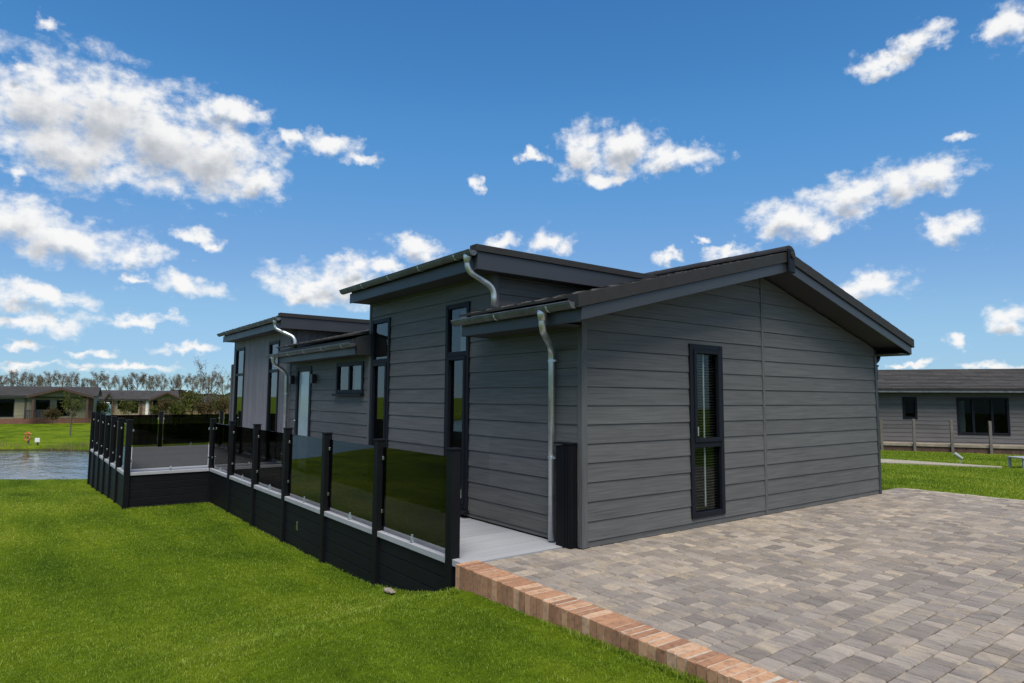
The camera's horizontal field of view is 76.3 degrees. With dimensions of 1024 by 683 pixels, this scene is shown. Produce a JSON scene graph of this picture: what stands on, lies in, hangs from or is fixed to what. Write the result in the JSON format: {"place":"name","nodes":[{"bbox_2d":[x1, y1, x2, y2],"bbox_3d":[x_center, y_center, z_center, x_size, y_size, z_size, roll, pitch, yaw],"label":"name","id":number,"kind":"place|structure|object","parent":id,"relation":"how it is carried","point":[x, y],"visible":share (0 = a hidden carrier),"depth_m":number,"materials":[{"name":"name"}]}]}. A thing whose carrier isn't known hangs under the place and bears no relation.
{"place":"outdoors","nodes":[
{"label":"outdoors","id":0,"kind":"place"},
{"bbox_2d":[0,450,88,479],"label":"water","id":1,"kind":"structure","parent":0,"point":[42,464],"depth_m":25.38,"materials":[{"name":"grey liquid"}]},
{"bbox_2d":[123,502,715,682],"bbox_3d":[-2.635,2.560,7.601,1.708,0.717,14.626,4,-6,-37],"label":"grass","id":2,"kind":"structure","parent":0,"point":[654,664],"depth_m":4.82,"materials":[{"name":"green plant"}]},
{"bbox_2d":[0,413,1023,682],"bbox_3d":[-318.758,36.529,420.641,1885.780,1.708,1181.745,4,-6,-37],"label":"ground","id":3,"kind":"structure","parent":0,"point":[46,435],"depth_m":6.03,"materials":[{"name":"green plant"}]},
{"bbox_2d":[0,375,7,385],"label":"tree","id":4,"kind":"object","parent":3,"relation":"on","point":[4,380],"visible":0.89,"depth_m":233.44,"materials":[{"name":"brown plant"}]},
{"bbox_2d":[0,373,15,385],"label":"tree","id":5,"kind":"object","parent":3,"relation":"on","point":[8,381],"visible":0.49,"depth_m":238.45,"materials":[{"name":"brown plant"}]},
{"bbox_2d":[8,369,27,385],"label":"tree","id":6,"kind":"object","parent":3,"relation":"on","point":[11,372],"visible":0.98,"depth_m":236.61,"materials":[{"name":"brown plant"}]},
{"bbox_2d":[18,372,34,385],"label":"tree","id":7,"kind":"object","parent":3,"relation":"on","point":[28,379],"visible":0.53,"depth_m":243.99,"materials":[{"name":"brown plant"}]},
{"bbox_2d":[24,432,30,444],"bbox_3d":[-24.702,4.993,33.257,0.400,0.780,0.190,0,-5,0],"label":"life ring","id":8,"kind":"object","parent":3,"relation":"on","point":[28,438],"visible":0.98,"depth_m":33.22,"materials":[{"name":"orange plastic"}]},
{"bbox_2d":[26,373,42,385],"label":"tree","id":9,"kind":"object","parent":3,"relation":"on","point":[32,378],"visible":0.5,"depth_m":246.60,"materials":[{"name":"brown plant"}]},
{"bbox_2d":[35,375,52,385],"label":"tree","id":10,"kind":"object","parent":3,"relation":"on","point":[40,382],"visible":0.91,"depth_m":231.46,"materials":[{"name":"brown plant"}]},
{"bbox_2d":[0,440,88,450],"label":"reeds","id":11,"kind":"object","parent":3,"relation":"on","point":[46,446],"visible":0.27,"depth_m":32.20,"materials":[{"name":"green plant"}]},
{"bbox_2d":[0,386,101,423],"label":"lodge","id":12,"kind":"structure","parent":3,"relation":"on","point":[16,402],"depth_m":58.30,"materials":[{"name":"brown roof wood"},{"name":"brown timber siding"},{"name":"glass"}]},
{"bbox_2d":[0,399,14,416],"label":"window","id":13,"kind":"structure","parent":12,"relation":"in","point":[6,405],"depth_m":57.13,"materials":[{"name":"black glass"}]},
{"bbox_2d":[25,410,45,417],"bbox_3d":[-41.668,6.361,57.139,1.519,0.746,0.100,3,-6,-30],"label":"patio railing","id":14,"kind":"object","parent":12,"relation":"attached to","point":[27,411],"visible":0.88,"depth_m":57.10,"materials":[{"name":"grey metal"}]},
{"bbox_2d":[35,400,49,417],"bbox_3d":[-41.903,6.005,58.246,1.071,1.592,0.605,3,-6,-30],"label":"window","id":15,"kind":"structure","parent":12,"relation":"in","point":[40,404],"depth_m":58.40,"materials":[{"name":"black glass"}]},
{"bbox_2d":[56,400,69,415],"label":"window","id":16,"kind":"structure","parent":12,"relation":"in","point":[59,404],"depth_m":59.13,"materials":[{"name":"black glass"}]},
{"bbox_2d":[43,370,59,386],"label":"tree","id":17,"kind":"object","parent":3,"relation":"on","point":[51,376],"visible":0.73,"depth_m":243.82,"materials":[{"name":"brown plant"}]},
{"bbox_2d":[41,406,62,424],"bbox_3d":[-39.149,6.336,55.729,1.691,1.908,1.446,2,-5,-14],"label":"garden shrub","id":18,"kind":"object","parent":3,"relation":"on","point":[54,412],"visible":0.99,"depth_m":55.45,"materials":[{"name":"green plant"}]},
{"bbox_2d":[53,373,68,386],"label":"tree","id":19,"kind":"object","parent":3,"relation":"on","point":[62,379],"visible":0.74,"depth_m":238.12,"materials":[{"name":"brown plant"}]},
{"bbox_2d":[66,409,75,435],"bbox_3d":[-27.519,5.128,40.717,0.732,1.956,0.519,0,-5,7],"label":"sapling","id":20,"kind":"object","parent":3,"relation":"on","point":[70,422],"visible":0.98,"depth_m":40.68,"materials":[{"name":"brown plant"}]},
{"bbox_2d":[63,371,80,386],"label":"tree","id":21,"kind":"object","parent":3,"relation":"on","point":[72,376],"visible":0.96,"depth_m":236.06,"materials":[{"name":"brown plant"}]},
{"bbox_2d":[60,392,84,424],"bbox_3d":[-37.613,5.774,55.938,2.013,3.089,2.407,4,-6,-37],"label":"tree","id":22,"kind":"object","parent":3,"relation":"on","point":[75,406],"visible":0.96,"depth_m":55.62,"materials":[{"name":"green plant"}]},
{"bbox_2d":[72,378,86,386],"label":"tree","id":23,"kind":"object","parent":3,"relation":"on","point":[82,384],"visible":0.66,"depth_m":243.68,"materials":[{"name":"brown plant"}]},
{"bbox_2d":[83,378,96,386],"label":"tree","id":24,"kind":"object","parent":3,"relation":"on","point":[88,381],"visible":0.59,"depth_m":246.30,"materials":[{"name":"brown plant"}]},
{"bbox_2d":[87,369,104,387],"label":"tree","id":25,"kind":"object","parent":3,"relation":"on","point":[96,380],"visible":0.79,"depth_m":241.22,"materials":[{"name":"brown plant"}]},
{"bbox_2d":[96,401,114,414],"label":"garden shrub","id":26,"kind":"object","parent":3,"relation":"on","point":[102,407],"visible":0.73,"depth_m":65.26,"materials":[{"name":"green plant"}]},
{"bbox_2d":[101,374,117,389],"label":"tree","id":27,"kind":"object","parent":3,"relation":"on","point":[106,378],"visible":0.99,"depth_m":235.47,"materials":[{"name":"brown plant"}]},
{"bbox_2d":[113,375,125,389],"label":"tree","id":28,"kind":"object","parent":3,"relation":"on","point":[117,381],"visible":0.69,"depth_m":245.74,"materials":[{"name":"brown plant"}]},
{"bbox_2d":[114,397,141,414],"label":"garden shrub","id":29,"kind":"object","parent":3,"relation":"on","point":[126,406],"visible":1,"depth_m":73.16,"materials":[{"name":"green plant"}]},
{"bbox_2d":[122,376,133,389],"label":"tree","id":30,"kind":"object","parent":3,"relation":"on","point":[125,383],"visible":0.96,"depth_m":232.09,"materials":[{"name":"brown plant"}]},
{"bbox_2d":[126,372,146,389],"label":"tree","id":31,"kind":"object","parent":3,"relation":"on","point":[134,376],"visible":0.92,"depth_m":233.47,"materials":[{"name":"brown plant"}]},
{"bbox_2d":[98,390,181,416],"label":"lodge","id":32,"kind":"structure","parent":3,"relation":"on","point":[146,399],"depth_m":77.04,"materials":[{"name":"brown wood"}]},
{"bbox_2d":[138,372,156,389],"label":"tree","id":33,"kind":"object","parent":3,"relation":"on","point":[143,376],"visible":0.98,"depth_m":233.32,"materials":[{"name":"brown plant"}]},
{"bbox_2d":[149,375,161,389],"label":"tree","id":34,"kind":"object","parent":3,"relation":"on","point":[152,382],"visible":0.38,"depth_m":238.83,"materials":[{"name":"brown plant"}]},
{"bbox_2d":[149,404,163,414],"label":"garden shrub","id":35,"kind":"object","parent":3,"relation":"on","point":[152,409],"visible":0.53,"depth_m":73.35,"materials":[{"name":"green plant"}]},
{"bbox_2d":[154,373,168,390],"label":"tree","id":36,"kind":"object","parent":3,"relation":"on","point":[163,386],"visible":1,"depth_m":233.78,"materials":[{"name":"brown plant"}]},
{"bbox_2d":[152,396,176,414],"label":"garden shrub","id":37,"kind":"object","parent":3,"relation":"on","point":[165,405],"visible":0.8,"depth_m":69.09,"materials":[{"name":"green plant"}]},
{"bbox_2d":[165,375,179,390],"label":"tree","id":38,"kind":"object","parent":3,"relation":"on","point":[177,384],"visible":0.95,"depth_m":240.07,"materials":[{"name":"brown plant"}]},
{"bbox_2d":[168,400,190,413],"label":"garden shrub","id":39,"kind":"object","parent":3,"relation":"on","point":[178,408],"visible":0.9,"depth_m":65.26,"materials":[{"name":"green plant"}]},
{"bbox_2d":[171,374,187,389],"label":"tree","id":40,"kind":"object","parent":3,"relation":"on","point":[182,384],"visible":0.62,"depth_m":245.24,"materials":[{"name":"brown plant"}]},
{"bbox_2d":[185,373,199,390],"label":"tree","id":41,"kind":"object","parent":3,"relation":"on","point":[192,381],"visible":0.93,"depth_m":231.53,"materials":[{"name":"brown plant"}]},
{"bbox_2d":[179,388,206,413],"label":"willow shrub","id":42,"kind":"object","parent":3,"relation":"on","point":[188,396],"visible":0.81,"depth_m":71.28,"materials":[{"name":"green plant"}]},
{"bbox_2d":[170,389,229,403],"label":"hedgerow","id":43,"kind":"object","parent":3,"relation":"on","point":[181,392],"visible":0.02,"depth_m":147.86,"materials":[{"name":"green plant"}]},
{"bbox_2d":[194,378,205,393],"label":"tree","id":44,"kind":"object","parent":3,"relation":"on","point":[201,383],"visible":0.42,"depth_m":243.49,"materials":[{"name":"brown plant"}]},
{"bbox_2d":[178,396,229,413],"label":"lodge","id":45,"kind":"structure","parent":3,"relation":"on","point":[205,397],"depth_m":91.55,"materials":[{"name":"brown brick"}]},
{"bbox_2d":[192,399,216,413],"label":"garden shrub","id":46,"kind":"object","parent":3,"relation":"on","point":[203,408],"visible":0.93,"depth_m":66.41,"materials":[{"name":"green plant"}]},
{"bbox_2d":[193,356,226,413],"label":"bare tree","id":47,"kind":"object","parent":3,"relation":"on","point":[208,383],"visible":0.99,"depth_m":69.97,"materials":[{"name":"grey plant"}]},
{"bbox_2d":[204,371,217,393],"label":"tree","id":48,"kind":"object","parent":3,"relation":"on","point":[215,376],"visible":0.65,"depth_m":235.17,"materials":[{"name":"brown plant"}]},
{"bbox_2d":[206,390,229,414],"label":"willow shrub","id":49,"kind":"object","parent":3,"relation":"on","point":[216,404],"visible":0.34,"depth_m":73.45,"materials":[{"name":"green plant"}]},
{"bbox_2d":[214,395,229,413],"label":"garden shrub","id":50,"kind":"object","parent":3,"relation":"on","point":[223,404],"visible":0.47,"depth_m":67.18,"materials":[{"name":"green plant"}]},
{"bbox_2d":[215,371,230,394],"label":"tree","id":51,"kind":"object","parent":3,"relation":"on","point":[220,380],"visible":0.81,"depth_m":231.64,"materials":[{"name":"brown plant"}]},
{"bbox_2d":[89,445,564,592],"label":"raised deck","id":52,"kind":"structure","parent":3,"relation":"on","point":[406,563],"depth_m":8.55,"materials":[{"name":"black wood"}]},
{"bbox_2d":[87,412,125,502],"bbox_3d":[-9.858,2.869,15.807,0.121,2.156,7.157,4,-6,-37],"label":"balustrade","id":53,"kind":"object","parent":52,"relation":"on","point":[107,436],"visible":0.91,"depth_m":15.66,"materials":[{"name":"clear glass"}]},
{"bbox_2d":[121,418,216,509],"bbox_3d":[-7.018,2.680,13.398,1.681,2.156,0.121,4,-6,-37],"label":"balustrade","id":54,"kind":"object","parent":52,"relation":"on","point":[169,445],"visible":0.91,"depth_m":13.39,"materials":[{"name":"clear glass"}]},
{"bbox_2d":[111,411,228,444],"bbox_3d":[-9.893,3.246,20.204,5.167,2.156,0.121,4,-6,-37],"label":"balustrade","id":55,"kind":"object","parent":52,"relation":"on","point":[177,418],"visible":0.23,"depth_m":19.95,"materials":[{"name":"black glass"}]},
{"bbox_2d":[212,421,461,591],"bbox_3d":[-3.459,2.412,10.010,0.121,2.156,9.637,4,-6,-37],"label":"balustrade","id":56,"kind":"object","parent":52,"relation":"on","point":[379,485],"visible":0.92,"depth_m":8.02,"materials":[{"name":"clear glass"}]},
{"bbox_2d":[386,588,395,593],"bbox_3d":[-1.272,2.624,6.849,0.091,0.048,0.126,4,-6,-37],"label":"stone","id":57,"kind":"object","parent":3,"relation":"on","point":[390,591],"visible":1,"depth_m":6.82,"materials":[{"name":"white stone"}]},
{"bbox_2d":[217,244,913,548],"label":"lodge","id":58,"kind":"structure","parent":3,"relation":"on","point":[716,391],"depth_m":8.53,"materials":[{"name":"grey wood"}]},
{"bbox_2d":[233,347,244,426],"bbox_3d":[-6.940,1.541,17.331,0.655,2.740,0.870,4,-6,-37],"label":"window","id":59,"kind":"structure","parent":58,"relation":"in","point":[239,372],"depth_m":17.48,"materials":[{"name":"black glass"}]},
{"bbox_2d":[266,340,279,431],"bbox_3d":[-5.226,1.359,15.093,0.655,2.740,0.780,4,-6,-37],"label":"window","id":60,"kind":"structure","parent":58,"relation":"in","point":[273,384],"depth_m":15.19,"materials":[{"name":"black glass"}]},
{"bbox_2d":[293,366,311,436],"bbox_3d":[-4.257,1.580,13.319,0.191,2.130,0.860,4,-6,-37],"label":"door","id":61,"kind":"structure","parent":58,"relation":"in","point":[302,420],"depth_m":13.41,"materials":[{"name":"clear glass"}]},
{"bbox_2d":[332,361,364,395],"bbox_3d":[-2.655,0.673,11.728,0.710,0.615,1.220,4,-6,-37],"label":"window","id":62,"kind":"structure","parent":58,"relation":"in","point":[350,375],"depth_m":11.66,"materials":[{"name":"black glass"}]},
{"bbox_2d":[369,317,390,447],"bbox_3d":[-1.908,1.002,10.747,0.669,2.750,0.700,4,-6,-37],"label":"window","id":63,"kind":"structure","parent":58,"relation":"in","point":[380,376],"depth_m":10.80,"materials":[{"name":"clear glass"}]},
{"bbox_2d":[444,301,470,514],"bbox_3d":[-0.515,0.865,8.893,0.710,2.775,0.645,4,-6,-37],"label":"window","id":64,"kind":"structure","parent":58,"relation":"in","point":[457,357],"depth_m":8.90,"materials":[{"name":"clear glass"}]},
{"bbox_2d":[688,344,725,518],"bbox_3d":[2.233,1.108,8.283,0.700,2.140,0.695,4,-6,-37],"label":"window","id":65,"kind":"structure","parent":58,"relation":"in","point":[706,407],"depth_m":8.19,"materials":[{"name":"clear glass"}]},
{"bbox_2d":[455,560,798,682],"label":"brick edging","id":66,"kind":"object","parent":3,"relation":"on","point":[519,593],"visible":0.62,"depth_m":4.49,"materials":[{"name":"brown brick"}]},
{"bbox_2d":[877,365,1023,444],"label":"lodge","id":67,"kind":"structure","parent":3,"relation":"on","point":[970,403],"depth_m":22.40,"materials":[{"name":"grey wood"}]},
{"bbox_2d":[902,397,917,418],"bbox_3d":[13.906,2.330,22.902,0.479,0.795,0.605,-1,-5,20],"label":"window","id":68,"kind":"structure","parent":67,"relation":"in","point":[909,404],"depth_m":23.02,"materials":[{"name":"black glass"}]},
{"bbox_2d":[956,397,1010,435],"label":"window","id":69,"kind":"structure","parent":67,"relation":"in","point":[973,414],"depth_m":22.23,"materials":[{"name":"black glass"}]},
{"bbox_2d":[879,419,1023,454],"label":"fence posts","id":70,"kind":"object","parent":3,"relation":"on","point":[952,447],"visible":0.35,"depth_m":21.49,"materials":[{"name":"grey wood"}]},
{"bbox_2d":[953,452,962,463],"bbox_3d":[11.716,3.058,17.122,0.226,0.310,0.095,-2,-5,22],"label":"garden light","id":71,"kind":"object","parent":3,"relation":"on","point":[958,455],"visible":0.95,"depth_m":17.10,"materials":[{"name":"grey metal"}]},
{"bbox_2d":[904,488,1023,500],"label":"patio edging","id":72,"kind":"object","parent":3,"relation":"on","point":[972,495],"visible":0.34,"depth_m":10.64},
{"bbox_2d":[1007,456,1023,467],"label":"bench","id":73,"kind":"object","parent":3,"relation":"on","point":[1009,460],"visible":0.91,"depth_m":16.30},
{"bbox_2d":[0,0,1023,394],"label":"sky","id":74,"kind":"structure","parent":0,"point":[176,175],"materials":[{"name":"blue"}]},
{"bbox_2d":[484,488,1023,682],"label":"patio","id":75,"kind":"structure","parent":0,"point":[824,593],"depth_m":5.45,"materials":[{"name":"grey stone"}]},
{"bbox_2d":[554,441,577,548],"bbox_3d":[0.564,1.602,6.848,0.116,1.076,0.260,4,-6,-37],"label":"open deck gate","id":76,"kind":"object","parent":75,"relation":"on","point":[566,494],"visible":1,"depth_m":6.78,"materials":[{"name":"black metal"}]},
{"bbox_2d":[881,459,1001,467],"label":"path","id":77,"kind":"structure","parent":0,"point":[888,461],"depth_m":16.72,"materials":[{"name":"concrete"}]},
{"bbox_2d":[880,450,1023,499],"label":"grass","id":78,"kind":"structure","parent":0,"point":[899,475],"depth_m":14.38,"materials":[{"name":"green plant"}]}
]}

